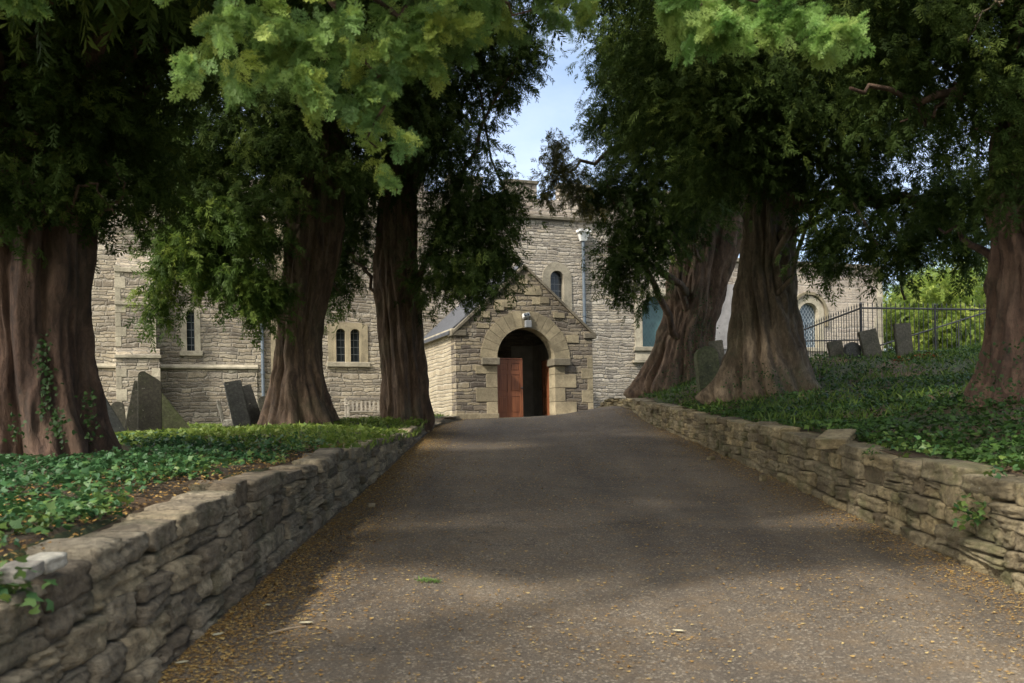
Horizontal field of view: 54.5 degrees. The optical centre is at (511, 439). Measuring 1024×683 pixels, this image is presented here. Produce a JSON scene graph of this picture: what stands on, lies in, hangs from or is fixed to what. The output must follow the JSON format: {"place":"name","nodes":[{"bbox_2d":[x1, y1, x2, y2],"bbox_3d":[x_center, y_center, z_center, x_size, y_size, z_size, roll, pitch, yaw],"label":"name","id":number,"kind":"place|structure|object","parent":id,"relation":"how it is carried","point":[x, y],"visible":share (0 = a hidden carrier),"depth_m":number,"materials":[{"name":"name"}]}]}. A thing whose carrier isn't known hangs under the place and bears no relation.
{"place":"outdoors","nodes":[
{"label":"outdoors","id":0,"kind":"place"},
{"bbox_2d":[0,433,344,555],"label":"soil","id":1,"kind":"structure","parent":0,"point":[26,537],"depth_m":6.72,"materials":[{"name":"brown soil"}]},
{"bbox_2d":[0,429,340,547],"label":"ivy ground cover","id":2,"kind":"object","parent":1,"relation":"on","point":[98,465],"visible":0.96,"depth_m":7.36,"materials":[{"name":"green plant"}]},
{"bbox_2d":[0,439,345,561],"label":"leaf litter","id":3,"kind":"object","parent":1,"relation":"on","point":[41,494],"visible":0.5,"depth_m":6.60,"materials":[{"name":"green plant"}]},
{"bbox_2d":[0,416,444,563],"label":"churchyard bank","id":4,"kind":"structure","parent":0,"point":[89,528],"depth_m":5.24,"materials":[{"name":"green plant"}]},
{"bbox_2d":[105,397,125,431],"bbox_3d":[-7.451,-0.485,18.163,0.340,1.580,0.110,-31,6,-21],"label":"headstone","id":5,"kind":"object","parent":4,"relation":"on","point":[116,424],"visible":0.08,"depth_m":18.16,"materials":[{"name":"stone"}]},
{"bbox_2d":[111,402,125,426],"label":"headstone","id":6,"kind":"object","parent":4,"relation":"on","point":[118,408],"visible":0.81,"depth_m":20.98,"materials":[{"name":"grey stone"}]},
{"bbox_2d":[124,381,137,431],"bbox_3d":[-7.538,-0.463,20.056,0.420,1.420,0.110,12,-11,-23],"label":"headstone","id":7,"kind":"object","parent":4,"relation":"on","point":[131,422],"visible":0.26,"depth_m":19.98,"materials":[{"name":"grey stone"}]},
{"bbox_2d":[138,371,161,430],"bbox_3d":[-7.106,-0.563,19.527,0.440,1.576,0.120,0,-4,-24],"label":"headstone","id":8,"kind":"object","parent":4,"relation":"on","point":[149,401],"visible":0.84,"depth_m":19.48,"materials":[{"name":"grey stone"}]},
{"bbox_2d":[162,393,189,428],"bbox_3d":[-6.990,-0.379,20.264,0.500,1.450,0.100,-39,7,-19],"label":"headstone","id":9,"kind":"object","parent":4,"relation":"on","point":[172,418],"visible":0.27,"depth_m":20.24,"materials":[{"name":"grey stone"}]},
{"bbox_2d":[217,400,224,425],"bbox_3d":[-5.975,-0.386,20.595,0.070,0.913,0.080,-15,6,-23],"label":"grave marker","id":10,"kind":"object","parent":4,"relation":"on","point":[220,411],"visible":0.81,"depth_m":20.54,"materials":[{"name":"stone"}]},
{"bbox_2d":[223,419,232,427],"bbox_3d":[-5.706,-0.338,20.193,0.303,0.175,0.189,-1,0,-4],"label":"rock","id":11,"kind":"object","parent":4,"relation":"on","point":[228,422],"visible":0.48,"depth_m":20.11,"materials":[{"name":"stone"}]},
{"bbox_2d":[224,380,250,426],"bbox_3d":[-5.480,-0.556,19.997,0.340,1.280,0.100,-13,1,-24],"label":"headstone","id":12,"kind":"object","parent":4,"relation":"on","point":[237,404],"visible":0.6,"depth_m":19.95,"materials":[{"name":"stone"}]},
{"bbox_2d":[243,384,259,424],"bbox_3d":[-5.372,-0.518,20.389,0.420,1.200,0.090,-20,3,-23],"label":"headstone","id":13,"kind":"object","parent":4,"relation":"on","point":[253,408],"visible":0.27,"depth_m":20.37,"materials":[{"name":"stone"}]},
{"bbox_2d":[258,396,265,412],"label":"headstone","id":14,"kind":"object","parent":4,"relation":"on","point":[261,399],"visible":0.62,"depth_m":21.44,"materials":[{"name":"grey stone"}]},
{"bbox_2d":[99,0,454,425],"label":"yew tree","id":15,"kind":"object","parent":4,"relation":"on","point":[308,183],"visible":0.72,"depth_m":18.40,"materials":[{"name":"green plant"}]},
{"bbox_2d":[114,412,449,449],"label":"grass","id":16,"kind":"structure","parent":4,"relation":"on","point":[413,433],"depth_m":15.08,"materials":[{"name":"green plant"}]},
{"bbox_2d":[0,0,655,458],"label":"yew tree","id":17,"kind":"object","parent":4,"relation":"on","point":[80,142],"visible":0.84,"depth_m":9.81,"materials":[{"name":"green plant"}]},
{"bbox_2d":[344,398,379,417],"bbox_3d":[-4.440,-0.903,31.920,1.780,0.940,0.565,-1,0,-20],"label":"bench","id":18,"kind":"object","parent":4,"relation":"on","point":[347,408],"visible":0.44,"depth_m":31.97,"materials":[{"name":"beige wood"}]},
{"bbox_2d":[288,0,573,431],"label":"yew tree","id":19,"kind":"object","parent":4,"relation":"on","point":[471,228],"visible":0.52,"depth_m":21.31,"materials":[{"name":"green plant"}]},
{"bbox_2d":[91,175,883,423],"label":"church","id":20,"kind":"structure","parent":4,"relation":"on","point":[575,347],"depth_m":31.58,"materials":[{"name":"stone"}]},
{"bbox_2d":[179,304,202,355],"bbox_3d":[-10.115,-3.449,31.304,0.700,1.630,0.400,-1,0,-20],"label":"window","id":21,"kind":"structure","parent":20,"relation":"in","point":[190,333],"depth_m":31.24,"materials":[{"name":"stone"}]},
{"bbox_2d":[326,322,369,366],"bbox_3d":[-5.448,-3.140,32.975,1.440,1.470,0.350,-1,0,-20],"label":"window","id":22,"kind":"structure","parent":20,"relation":"in","point":[348,347],"depth_m":32.95,"materials":[{"name":"stone"}]},
{"bbox_2d":[497,351,505,357],"bbox_3d":[-0.967,-1.808,34.644,1.900,2.850,0.360,-1,0,-20],"label":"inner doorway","id":23,"kind":"structure","parent":20,"relation":"in","point":[499,355],"depth_m":34.67,"materials":[{"name":"stone"}]},
{"bbox_2d":[497,358,522,417],"bbox_3d":[-0.080,-1.616,30.793,0.950,1.845,0.147,-1,0,-26],"label":"door","id":24,"kind":"structure","parent":20,"relation":"in","point":[510,370],"depth_m":30.82,"materials":[{"name":"brown wood"}]},
{"bbox_2d":[522,312,531,327],"bbox_3d":[0.450,-3.705,30.712,0.285,0.473,0.199,-1,0,-20],"label":"floodlight","id":25,"kind":"object","parent":20,"relation":"attached to","point":[528,323],"visible":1,"depth_m":30.65,"materials":[{"name":"white paint"}]},
{"bbox_2d":[540,359,549,415],"bbox_3d":[1.119,-1.637,31.694,0.147,1.845,0.950,-1,0,-20],"label":"door","id":26,"kind":"structure","parent":20,"relation":"in","point":[545,370],"depth_m":31.87,"materials":[{"name":"brown wood"}]},
{"bbox_2d":[542,262,571,309],"bbox_3d":[1.561,-5.353,35.600,1.120,1.970,0.335,-1,0,-20],"label":"window","id":27,"kind":"structure","parent":20,"relation":"in","point":[556,275],"depth_m":35.58,"materials":[{"name":"stone"}]},
{"bbox_2d":[632,288,665,362],"bbox_3d":[5.305,-4.248,36.932,2.050,2.790,0.540,-1,0,-20],"label":"window","id":28,"kind":"structure","parent":20,"relation":"in","point":[645,335],"depth_m":36.98,"materials":[{"name":"stone"}]},
{"bbox_2d":[797,292,828,351],"bbox_3d":[11.674,-4.669,39.370,1.780,2.350,0.400,-1,0,-20],"label":"window","id":29,"kind":"structure","parent":20,"relation":"in","point":[811,310],"depth_m":39.45,"materials":[{"name":"stone"}]},
{"bbox_2d":[0,0,601,198],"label":"overhanging branch","id":30,"kind":"object","parent":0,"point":[286,42],"visible":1,"depth_m":5.27,"materials":[{"name":"plant"}]},
{"bbox_2d":[168,0,989,349],"label":"sky","id":31,"kind":"structure","parent":0,"point":[555,108],"materials":[{"name":"blue"}]},
{"bbox_2d":[161,406,1023,682],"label":"path","id":32,"kind":"structure","parent":0,"point":[771,657],"depth_m":7.00,"materials":[{"name":"grey asphalt"}]},
{"bbox_2d":[0,416,461,682],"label":"drystone wall","id":33,"kind":"structure","parent":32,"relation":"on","point":[144,594],"depth_m":5.34,"materials":[{"name":"stone"}]},
{"bbox_2d":[0,425,1020,613],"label":"trailing ivy","id":34,"kind":"object","parent":33,"relation":"on","point":[8,590],"visible":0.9,"depth_m":7.46,"materials":[{"name":"green plant"}]},
{"bbox_2d":[267,626,305,634],"bbox_3d":[-1.316,1.108,5.806,0.249,0.023,0.025,-1,0,-43],"label":"twig","id":35,"kind":"object","parent":32,"relation":"on","point":[277,631],"visible":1,"depth_m":5.79,"materials":[{"name":"brown wood"}]},
{"bbox_2d":[367,503,374,506],"bbox_3d":[-1.530,0.709,10.797,0.087,0.054,0.070,-1,0,-23],"label":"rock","id":36,"kind":"object","parent":32,"relation":"on","point":[370,504],"visible":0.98,"depth_m":10.77,"materials":[{"name":"stone"}]},
{"bbox_2d":[414,576,439,582],"bbox_3d":[-0.611,1.012,7.152,0.227,0.069,0.170,-1,0,0],"label":"yew sprig","id":37,"kind":"object","parent":32,"relation":"on","point":[434,580],"visible":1,"depth_m":7.13,"materials":[{"name":"green plant"}]},
{"bbox_2d":[158,408,1023,682],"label":"leaf litter","id":38,"kind":"object","parent":32,"relation":"on","point":[208,632],"visible":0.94,"depth_m":7.40,"materials":[{"name":"brown plant"}]},
{"bbox_2d":[706,456,714,459],"bbox_3d":[3.137,0.291,15.685,0.116,0.075,0.098,-1,0,-32],"label":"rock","id":39,"kind":"object","parent":32,"relation":"on","point":[710,457],"visible":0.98,"depth_m":15.65,"materials":[{"name":"stone"}]},
{"bbox_2d":[759,474,766,480],"bbox_3d":[3.276,0.500,12.996,0.098,0.106,0.061,-1,0,-32],"label":"rock","id":40,"kind":"object","parent":32,"relation":"on","point":[762,477],"visible":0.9,"depth_m":12.97,"materials":[{"name":"stone"}]},
{"bbox_2d":[597,398,1023,594],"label":"drystone wall","id":41,"kind":"structure","parent":32,"relation":"on","point":[913,497],"depth_m":9.51,"materials":[{"name":"stone"}]},
{"bbox_2d":[643,340,1023,474],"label":"raised bank","id":42,"kind":"structure","parent":0,"point":[842,370],"depth_m":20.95,"materials":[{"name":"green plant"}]},
{"bbox_2d":[527,0,746,397],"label":"yew tree","id":43,"kind":"object","parent":42,"relation":"on","point":[701,262],"visible":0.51,"depth_m":23.84,"materials":[{"name":"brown plant"}]},
{"bbox_2d":[694,346,719,391],"bbox_3d":[4.591,-1.514,23.322,0.520,1.348,0.260,-4,-5,-8],"label":"headstone","id":44,"kind":"object","parent":42,"relation":"on","point":[706,362],"visible":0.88,"depth_m":23.21,"materials":[{"name":"grey stone"}]},
{"bbox_2d":[708,340,724,366],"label":"headstone","id":45,"kind":"object","parent":42,"relation":"on","point":[717,345],"visible":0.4,"depth_m":24.30,"materials":[{"name":"grey stone"}]},
{"bbox_2d":[653,0,875,73],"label":"yew tree","id":46,"kind":"object","parent":42,"relation":"on","point":[719,25],"visible":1,"depth_m":5.34,"materials":[{"name":"plant"}]},
{"bbox_2d":[578,0,990,405],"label":"yew tree","id":47,"kind":"object","parent":42,"relation":"on","point":[779,148],"visible":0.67,"depth_m":18.00,"materials":[{"name":"green plant"}]},
{"bbox_2d":[638,343,1023,473],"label":"ivy ground cover","id":48,"kind":"object","parent":42,"relation":"on","point":[872,423],"visible":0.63,"depth_m":12.94,"materials":[{"name":"green plant"}]},
{"bbox_2d":[826,340,843,357],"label":"headstone","id":49,"kind":"object","parent":42,"relation":"on","point":[834,348],"visible":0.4,"depth_m":24.47,"materials":[{"name":"grey stone"}]},
{"bbox_2d":[658,0,1023,408],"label":"yew tree","id":50,"kind":"object","parent":42,"relation":"on","point":[988,71],"visible":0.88,"depth_m":12.50,"materials":[{"name":"green plant"}]},
{"bbox_2d":[843,342,860,358],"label":"headstone","id":51,"kind":"object","parent":42,"relation":"on","point":[850,348],"visible":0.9,"depth_m":24.07,"materials":[{"name":"stone"}]},
{"bbox_2d":[857,328,882,357],"bbox_3d":[8.692,-2.095,24.007,0.460,1.140,0.100,-13,-2,-8],"label":"headstone","id":52,"kind":"object","parent":42,"relation":"on","point":[869,342],"visible":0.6,"depth_m":23.97,"materials":[{"name":"grey stone"}]},
{"bbox_2d":[803,302,985,357],"bbox_3d":[9.941,-2.713,26.725,5.891,1.836,2.248,-1,0,42],"label":"iron railing","id":53,"kind":"object","parent":42,"relation":"on","point":[935,338],"visible":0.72,"depth_m":25.92,"materials":[{"name":"black metal"}]},
{"bbox_2d":[893,323,913,355],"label":"headstone","id":54,"kind":"object","parent":42,"relation":"on","point":[903,338],"visible":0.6,"depth_m":23.97,"materials":[{"name":"grey stone"}]},
{"bbox_2d":[889,356,917,361],"bbox_3d":[8.813,-1.766,23.169,1.568,0.416,0.872,-1,0,0],"label":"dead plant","id":55,"kind":"object","parent":42,"relation":"on","point":[900,357],"visible":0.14,"depth_m":23.11,"materials":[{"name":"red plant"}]},
{"bbox_2d":[882,265,963,353],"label":"leafy bush","id":56,"kind":"object","parent":42,"relation":"on","point":[889,314],"visible":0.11,"depth_m":43.56,"materials":[{"name":"green plant"}]},
{"bbox_2d":[914,352,939,357],"bbox_3d":[9.810,-1.924,23.375,0.851,0.282,0.588,-1,0,0],"label":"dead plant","id":57,"kind":"object","parent":42,"relation":"on","point":[926,353],"visible":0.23,"depth_m":23.24,"materials":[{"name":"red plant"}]},
{"bbox_2d":[882,257,981,349],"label":"leafy bush","id":58,"kind":"object","parent":42,"relation":"on","point":[891,288],"visible":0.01,"depth_m":49.62,"materials":[{"name":"green plant"}]},
{"bbox_2d":[880,312,985,350],"bbox_3d":[12.233,-2.697,28.500,3.539,2.148,0.044,-1,0,0],"label":"handrail","id":59,"kind":"object","parent":42,"relation":"on","point":[939,327],"visible":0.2,"depth_m":28.48,"materials":[{"name":"black metal"}]},
{"bbox_2d":[884,262,985,350],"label":"leafy bush","id":60,"kind":"object","parent":42,"relation":"on","point":[938,294],"visible":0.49,"depth_m":40.29,"materials":[{"name":"green plant"}]},
{"bbox_2d":[931,246,988,345],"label":"leafy bush","id":61,"kind":"object","parent":42,"relation":"on","point":[978,283],"visible":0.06,"depth_m":42.80,"materials":[{"name":"green plant"}]}
]}

